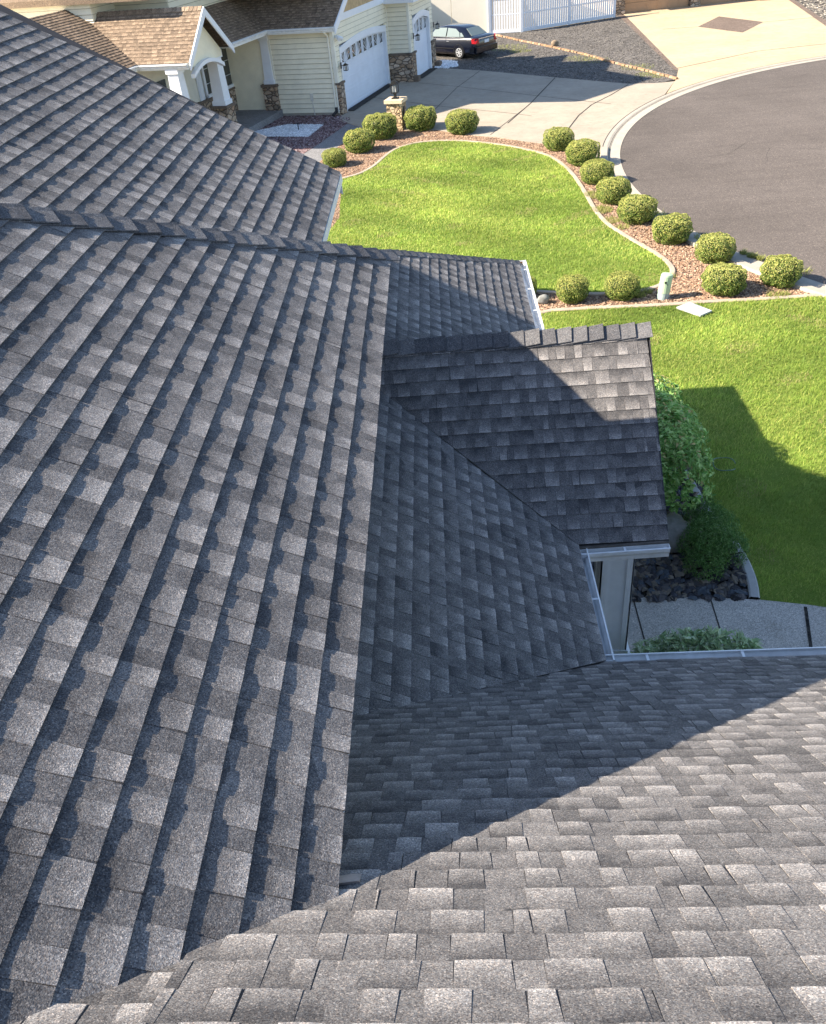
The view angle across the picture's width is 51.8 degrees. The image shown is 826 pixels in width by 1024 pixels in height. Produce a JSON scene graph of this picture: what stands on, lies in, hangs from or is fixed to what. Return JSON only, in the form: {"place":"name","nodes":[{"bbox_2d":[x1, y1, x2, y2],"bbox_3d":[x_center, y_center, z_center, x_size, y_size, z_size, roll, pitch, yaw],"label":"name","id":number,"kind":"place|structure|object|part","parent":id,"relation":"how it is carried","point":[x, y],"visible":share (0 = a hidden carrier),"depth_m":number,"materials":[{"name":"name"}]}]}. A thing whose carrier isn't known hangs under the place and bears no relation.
{"place":"outdoors","nodes":[
{"label":"outdoors","id":0,"kind":"place"},
{"bbox_2d":[304,124,362,161],"bbox_3d":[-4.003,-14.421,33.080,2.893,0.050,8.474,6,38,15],"label":"neighbour walkway","id":1,"kind":"structure","parent":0,"point":[335,139],"depth_m":32.45,"materials":[{"name":"grey concrete"}]},
{"bbox_2d":[327,140,669,291],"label":"lawn","id":2,"kind":"structure","parent":0,"point":[568,270],"depth_m":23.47,"materials":[{"name":"green plant"}]},
{"bbox_2d":[340,68,673,158],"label":"driveway","id":3,"kind":"structure","parent":0,"point":[597,121],"depth_m":35.62,"materials":[{"name":"concrete"}]},
{"bbox_2d":[374,71,608,134],"bbox_3d":[3.611,-18.100,36.949,7.786,0.001,11.389,-21,39,-20],"label":"driveway joint","id":4,"kind":"object","parent":3,"relation":"on","point":[484,110],"visible":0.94,"depth_m":35.89,"materials":[{"name":"grey concrete"}]},
{"bbox_2d":[508,78,628,127],"bbox_3d":[6.459,-16.699,34.677,3.607,0.001,10.275,9,39,18],"label":"driveway joint","id":5,"kind":"object","parent":3,"relation":"on","point":[576,117],"visible":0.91,"depth_m":34.62,"materials":[{"name":"grey concrete"}]},
{"bbox_2d":[436,14,677,83],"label":"parking gravel","id":6,"kind":"structure","parent":0,"point":[532,62],"depth_m":43.50,"materials":[{"name":"grey gravel"}]},
{"bbox_2d":[434,59,457,68],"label":"white marble gravel","id":7,"kind":"structure","parent":6,"relation":"on","point":[445,64],"depth_m":43.77,"materials":[{"name":"white gravel"}]},
{"bbox_2d":[431,0,487,31],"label":"panel fence","id":8,"kind":"object","parent":6,"relation":"on","point":[474,12],"visible":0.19,"depth_m":50.72,"materials":[{"name":"beige paint"}]},
{"bbox_2d":[433,23,497,58],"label":"sedan","id":9,"kind":"object","parent":6,"relation":"on","point":[460,40],"visible":0.76,"depth_m":44.71,"materials":[{"name":"black paint"}]},
{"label":"side window","id":10,"kind":"part","parent":9,"relation":"part of","materials":[{"name":"white glass"}]},
{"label":"side window","id":11,"kind":"part","parent":9,"relation":"part of","materials":[{"name":"white glass"}]},
{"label":"rear window","id":12,"kind":"part","parent":9,"relation":"part of","materials":[{"name":"grey glass"}]},
{"bbox_2d":[488,0,615,33],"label":"picket fence","id":13,"kind":"object","parent":6,"relation":"on","point":[602,10],"visible":0.96,"depth_m":50.88,"materials":[{"name":"white plastic"}]},
{"bbox_2d":[551,40,558,45],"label":"rock","id":14,"kind":"object","parent":6,"relation":"on","point":[554,42],"visible":0.84,"depth_m":45.77,"materials":[{"name":"stone"}]},
{"bbox_2d":[495,43,663,77],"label":"weeds","id":15,"kind":"object","parent":6,"relation":"on","point":[642,73],"visible":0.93,"depth_m":41.87,"materials":[{"name":"green plant"}]},
{"bbox_2d":[495,34,677,79],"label":"brick row","id":16,"kind":"object","parent":6,"relation":"on","point":[619,63],"visible":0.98,"depth_m":42.15,"materials":[{"name":"brick"}]},
{"bbox_2d":[618,15,677,70],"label":"pebble strip","id":17,"kind":"object","parent":6,"relation":"on","point":[648,42],"visible":1,"depth_m":44.98,"materials":[{"name":"gravel"}]},
{"bbox_2d":[320,130,811,310],"bbox_3d":[3.045,-9.862,25.984,13.720,0.001,22.723,-3,37,3],"label":"rock bed","id":18,"kind":"object","parent":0,"point":[567,305],"visible":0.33,"depth_m":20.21,"materials":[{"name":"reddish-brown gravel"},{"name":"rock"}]},
{"bbox_2d":[321,147,346,167],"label":"boxwood shrub","id":19,"kind":"object","parent":18,"relation":"on","point":[333,157],"visible":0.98,"depth_m":29.45,"materials":[{"name":"green plant"}]},
{"bbox_2d":[343,127,374,153],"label":"boxwood shrub","id":20,"kind":"object","parent":18,"relation":"on","point":[359,140],"visible":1,"depth_m":30.62,"materials":[{"name":"green plant"}]},
{"bbox_2d":[362,112,397,139],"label":"boxwood shrub","id":21,"kind":"object","parent":18,"relation":"on","point":[382,125],"visible":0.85,"depth_m":31.95,"materials":[{"name":"green plant"}]},
{"bbox_2d":[384,77,406,130],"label":"lamp pillar","id":22,"kind":"structure","parent":18,"relation":"on","point":[396,105],"depth_m":32.81,"materials":[{"name":"beige stone"}]},
{"bbox_2d":[404,104,436,131],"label":"boxwood shrub","id":23,"kind":"object","parent":18,"relation":"on","point":[421,117],"visible":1,"depth_m":32.60,"materials":[{"name":"green plant"}]},
{"bbox_2d":[445,108,479,134],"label":"boxwood shrub","id":24,"kind":"object","parent":18,"relation":"on","point":[463,121],"visible":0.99,"depth_m":31.65,"materials":[{"name":"green plant"}]},
{"bbox_2d":[530,275,536,294],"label":"boxwood shrub","id":25,"kind":"object","parent":18,"relation":"on","point":[534,282],"visible":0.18,"depth_m":19.07,"materials":[{"name":"green plant"}]},
{"bbox_2d":[537,294,549,304],"bbox_3d":[2.897,-4.712,18.929,0.325,0.252,0.189,-23,40,-22],"label":"rock","id":26,"kind":"object","parent":18,"relation":"on","point":[543,299],"visible":0.94,"depth_m":18.87,"materials":[{"name":"stone"}]},
{"bbox_2d":[542,127,574,150],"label":"boxwood shrub","id":27,"kind":"object","parent":18,"relation":"on","point":[557,138],"visible":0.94,"depth_m":28.77,"materials":[{"name":"green plant"}]},
{"bbox_2d":[555,274,589,303],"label":"boxwood shrub","id":28,"kind":"object","parent":18,"relation":"on","point":[572,288],"visible":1,"depth_m":18.65,"materials":[{"name":"green plant"}]},
{"bbox_2d":[565,138,600,166],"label":"boxwood shrub","id":29,"kind":"object","parent":18,"relation":"on","point":[580,151],"visible":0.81,"depth_m":27.03,"materials":[{"name":"green plant"}]},
{"bbox_2d":[579,158,614,184],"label":"boxwood shrub","id":30,"kind":"object","parent":18,"relation":"on","point":[595,171],"visible":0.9,"depth_m":25.43,"materials":[{"name":"green plant"}]},
{"bbox_2d":[596,176,631,204],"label":"boxwood shrub","id":31,"kind":"object","parent":18,"relation":"on","point":[611,190],"visible":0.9,"depth_m":23.78,"materials":[{"name":"green plant"}]},
{"bbox_2d":[603,270,640,300],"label":"boxwood shrub","id":32,"kind":"object","parent":18,"relation":"on","point":[622,286],"visible":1,"depth_m":18.56,"materials":[{"name":"green plant"}]},
{"bbox_2d":[616,194,657,224],"bbox_3d":[5.965,-8.053,22.640,1.094,0.711,1.048,-23,40,-22],"label":"boxwood shrub","id":33,"kind":"object","parent":18,"relation":"on","point":[635,209],"visible":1,"depth_m":22.36,"materials":[{"name":"green plant"}]},
{"bbox_2d":[657,272,672,300],"bbox_3d":[5.490,-4.915,18.535,0.298,0.592,0.269,-3,37,3],"label":"utility pedestal","id":34,"kind":"object","parent":18,"relation":"on","point":[665,283],"visible":1,"depth_m":18.44,"materials":[{"name":"green plastic"}]},
{"bbox_2d":[651,212,693,245],"bbox_3d":[6.482,-7.063,21.266,1.077,0.702,1.039,-19,38,-17],"label":"boxwood shrub","id":35,"kind":"object","parent":18,"relation":"on","point":[674,228],"visible":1,"depth_m":21.00,"materials":[{"name":"green plant"}]},
{"bbox_2d":[584,190,812,298],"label":"weeds","id":36,"kind":"object","parent":18,"relation":"on","point":[742,251],"visible":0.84,"depth_m":20.19,"materials":[{"name":"green plant"}]},
{"bbox_2d":[694,232,736,263],"bbox_3d":[7.124,-6.201,20.040,0.940,0.670,0.931,15,41,26],"label":"boxwood shrub","id":37,"kind":"object","parent":18,"relation":"on","point":[712,248],"visible":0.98,"depth_m":19.79,"materials":[{"name":"green plant"}]},
{"bbox_2d":[701,262,747,296],"bbox_3d":[6.783,-5.079,18.578,0.981,0.644,0.950,4,38,13],"label":"boxwood shrub","id":38,"kind":"object","parent":18,"relation":"on","point":[722,279],"visible":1,"depth_m":18.32,"materials":[{"name":"green plant"}]},
{"bbox_2d":[759,254,803,287],"bbox_3d":[8.082,-5.282,18.670,0.896,0.668,0.934,26,47,35],"label":"boxwood shrub","id":39,"kind":"object","parent":18,"relation":"on","point":[783,270],"visible":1,"depth_m":18.43,"materials":[{"name":"green plant"}]},
{"bbox_2d":[449,0,757,599],"bbox_3d":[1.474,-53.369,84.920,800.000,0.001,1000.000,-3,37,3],"label":"ground","id":40,"kind":"structure","parent":0,"point":[538,29],"depth_m":56.63,"materials":[{"name":"grey gravel"}]},
{"bbox_2d":[0,0,441,131],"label":"neighbour house","id":41,"kind":"structure","parent":40,"relation":"on","point":[254,65],"depth_m":35.08,"materials":[{"name":"beige paint"}]},
{"bbox_2d":[156,79,166,87],"bbox_3d":[-9.574,-15.325,32.693,0.060,2.200,1.100,7,38,17],"label":"entry door","id":42,"kind":"structure","parent":41,"relation":"in","point":[162,82],"depth_m":32.35,"materials":[{"name":"glass"}]},
{"bbox_2d":[201,48,233,98],"bbox_3d":[-8.233,-18.584,35.710,0.110,1.720,2.570,7,38,17],"label":"window","id":43,"kind":"structure","parent":41,"relation":"in","point":[204,70],"depth_m":35.45,"materials":[{"name":"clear glass"}]},
{"bbox_2d":[341,32,386,108],"bbox_3d":[-2.213,-19.958,38.270,0.085,2.420,5.620,7,38,17],"label":"garage door","id":44,"kind":"structure","parent":41,"relation":"in","point":[366,74],"depth_m":38.28,"materials":[{"name":"white paint"}]},
{"bbox_2d":[414,16,428,74],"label":"garage door","id":45,"kind":"structure","parent":41,"relation":"in","point":[421,47],"depth_m":42.00,"materials":[{"name":"white paint"}]},
{"bbox_2d":[259,114,350,153],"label":"purple gravel","id":46,"kind":"structure","parent":40,"relation":"on","point":[311,141],"depth_m":34.18,"materials":[{"name":"gravel"}]},
{"bbox_2d":[255,124,322,136],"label":"white marble gravel","id":47,"kind":"structure","parent":46,"relation":"on","point":[280,129],"depth_m":34.69,"materials":[{"name":"white gravel"}]},
{"bbox_2d":[0,4,825,1023],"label":"shingled house","id":48,"kind":"structure","parent":40,"relation":"on","point":[332,690],"depth_m":3.72,"materials":[{"name":"grey"}]},
{"bbox_2d":[342,140,675,295],"bbox_3d":[2.943,-9.370,25.364,6.672,0.130,15.907,-19,39,-18],"label":"lawn edging","id":49,"kind":"object","parent":40,"relation":"on","point":[669,264],"visible":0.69,"depth_m":23.56,"materials":[{"name":"concrete"}]},
{"bbox_2d":[591,433,749,602],"bbox_3d":[3.163,-0.342,13.151,2.722,0.001,5.769,-3,37,3],"label":"river rock bed","id":50,"kind":"object","parent":40,"relation":"on","point":[688,578],"visible":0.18,"depth_m":11.35,"materials":[{"name":"stone"}]},
{"bbox_2d":[667,512,691,553],"bbox_3d":[3.596,0.331,11.888,0.553,0.486,0.503,-18,38,-16],"label":"boulder","id":51,"kind":"object","parent":50,"relation":"on","point":[676,524],"visible":0.51,"depth_m":11.69,"materials":[{"name":"stone"}]},
{"bbox_2d":[653,372,716,513],"bbox_3d":[3.474,-1.118,12.617,1.674,1.872,3.063,-3,37,3],"label":"leafy shrub","id":52,"kind":"object","parent":50,"relation":"on","point":[680,445],"visible":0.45,"depth_m":11.54,"materials":[{"name":"green plant"}]},
{"bbox_2d":[675,493,750,581],"bbox_3d":[4.046,0.295,11.571,1.012,0.807,1.466,-3,37,3],"label":"fine leaved shrub","id":53,"kind":"object","parent":50,"relation":"on","point":[724,539],"visible":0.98,"depth_m":11.33,"materials":[{"name":"green plant"}]},
{"bbox_2d":[540,293,821,313],"bbox_3d":[5.048,-4.334,18.299,7.421,0.130,1.455,-10,37,-6],"label":"lawn edging","id":54,"kind":"object","parent":40,"relation":"on","point":[665,304],"visible":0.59,"depth_m":18.34,"materials":[{"name":"concrete"}]},
{"bbox_2d":[609,58,825,289],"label":"gutter pan","id":55,"kind":"object","parent":40,"relation":"on","point":[616,144],"visible":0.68,"depth_m":29.67,"materials":[{"name":"concrete"}]},
{"bbox_2d":[685,470,759,599],"bbox_3d":[4.399,0.277,12.162,0.264,0.145,2.974,-5,36,0],"label":"lawn edging","id":56,"kind":"object","parent":40,"relation":"on","point":[752,587],"visible":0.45,"depth_m":11.30,"materials":[{"name":"concrete"}]},
{"bbox_2d":[540,295,825,606],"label":"lawn","id":57,"kind":"structure","parent":0,"point":[791,569],"depth_m":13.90,"materials":[{"name":"green plant"}]},
{"bbox_2d":[676,302,711,316],"bbox_3d":[5.947,-4.284,17.987,0.398,0.038,0.624,-24,40,-23],"label":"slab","id":58,"kind":"object","parent":57,"relation":"on","point":[694,309],"visible":1,"depth_m":17.96,"materials":[{"name":"grey concrete"}]},
{"bbox_2d":[620,60,825,283],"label":"street","id":59,"kind":"structure","parent":0,"point":[751,197],"depth_m":26.71,"materials":[{"name":"grey asphalt"}]},
{"bbox_2d":[601,146,825,294],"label":"curb","id":60,"kind":"structure","parent":59,"relation":"on","point":[693,240],"depth_m":19.65,"materials":[{"name":"concrete"}]},
{"bbox_2d":[603,56,825,146],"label":"curb","id":61,"kind":"structure","parent":59,"relation":"on","point":[615,128],"depth_m":33.97,"materials":[{"name":"concrete"}]},
{"bbox_2d":[603,55,825,144],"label":"driveway joint","id":62,"kind":"object","parent":61,"relation":"on","point":[677,89],"visible":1,"depth_m":34.28,"materials":[{"name":"concrete"}]},
{"bbox_2d":[608,57,822,176],"bbox_3d":[12.718,-12.051,27.610,12.360,0.001,32.202,6,38,15],"label":"driveway joint","id":63,"kind":"object","parent":59,"relation":"on","point":[665,97],"visible":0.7,"depth_m":32.38,"materials":[{"name":"grey concrete"}]},
{"bbox_2d":[624,0,825,92],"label":"tan driveway","id":64,"kind":"structure","parent":0,"point":[678,45],"depth_m":43.69,"materials":[{"name":"concrete"}]},
{"bbox_2d":[578,0,738,15],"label":"tan house","id":65,"kind":"structure","parent":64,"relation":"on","point":[623,7],"depth_m":53.64,"materials":[{"name":"brown paint"}]},
{"bbox_2d":[625,0,687,12],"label":"garage door","id":66,"kind":"structure","parent":65,"relation":"in","point":[648,5],"depth_m":53.63,"materials":[{"name":"brown paint"}]},
{"bbox_2d":[700,0,738,4],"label":"garage door","id":67,"kind":"structure","parent":65,"relation":"in","point":[702,2],"depth_m":54.03,"materials":[{"name":"brown paint"}]},
{"bbox_2d":[698,16,761,31],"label":"pebble diamond","id":68,"kind":"object","parent":64,"relation":"on","point":[731,24],"visible":1,"depth_m":47.06,"materials":[{"name":"brown gravel"}]},
{"bbox_2d":[672,17,818,67],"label":"driveway joint","id":69,"kind":"object","parent":64,"relation":"on","point":[750,52],"visible":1,"depth_m":40.30,"materials":[{"name":"concrete"}]},
{"bbox_2d":[790,0,825,25],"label":"pebble strip","id":70,"kind":"object","parent":64,"relation":"on","point":[816,16],"visible":1,"depth_m":48.05,"materials":[{"name":"gravel"}]},
{"bbox_2d":[627,597,825,652],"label":"porch walkway","id":71,"kind":"structure","parent":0,"point":[773,624],"depth_m":10.71,"materials":[{"name":"grey concrete"}]},
{"bbox_2d":[625,625,763,653],"bbox_3d":[3.203,1.696,9.808,1.738,0.750,0.750,-3,37,3],"label":"broadleaf plant","id":72,"kind":"object","parent":71,"relation":"on","point":[686,639],"visible":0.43,"depth_m":9.71,"materials":[{"name":"green plant"}]},
{"bbox_2d":[804,607,812,646],"bbox_3d":[4.835,1.508,10.371,0.044,0.001,1.043,5,38,15],"label":"walkway joint","id":73,"kind":"object","parent":71,"relation":"on","point":[808,626],"visible":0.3,"depth_m":10.49,"materials":[{"name":"soil"}]},
{"bbox_2d":[795,0,825,19],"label":"crushed gravel","id":74,"kind":"structure","parent":0,"point":[820,9],"depth_m":49.70,"materials":[{"name":"grey gravel"}]}
]}

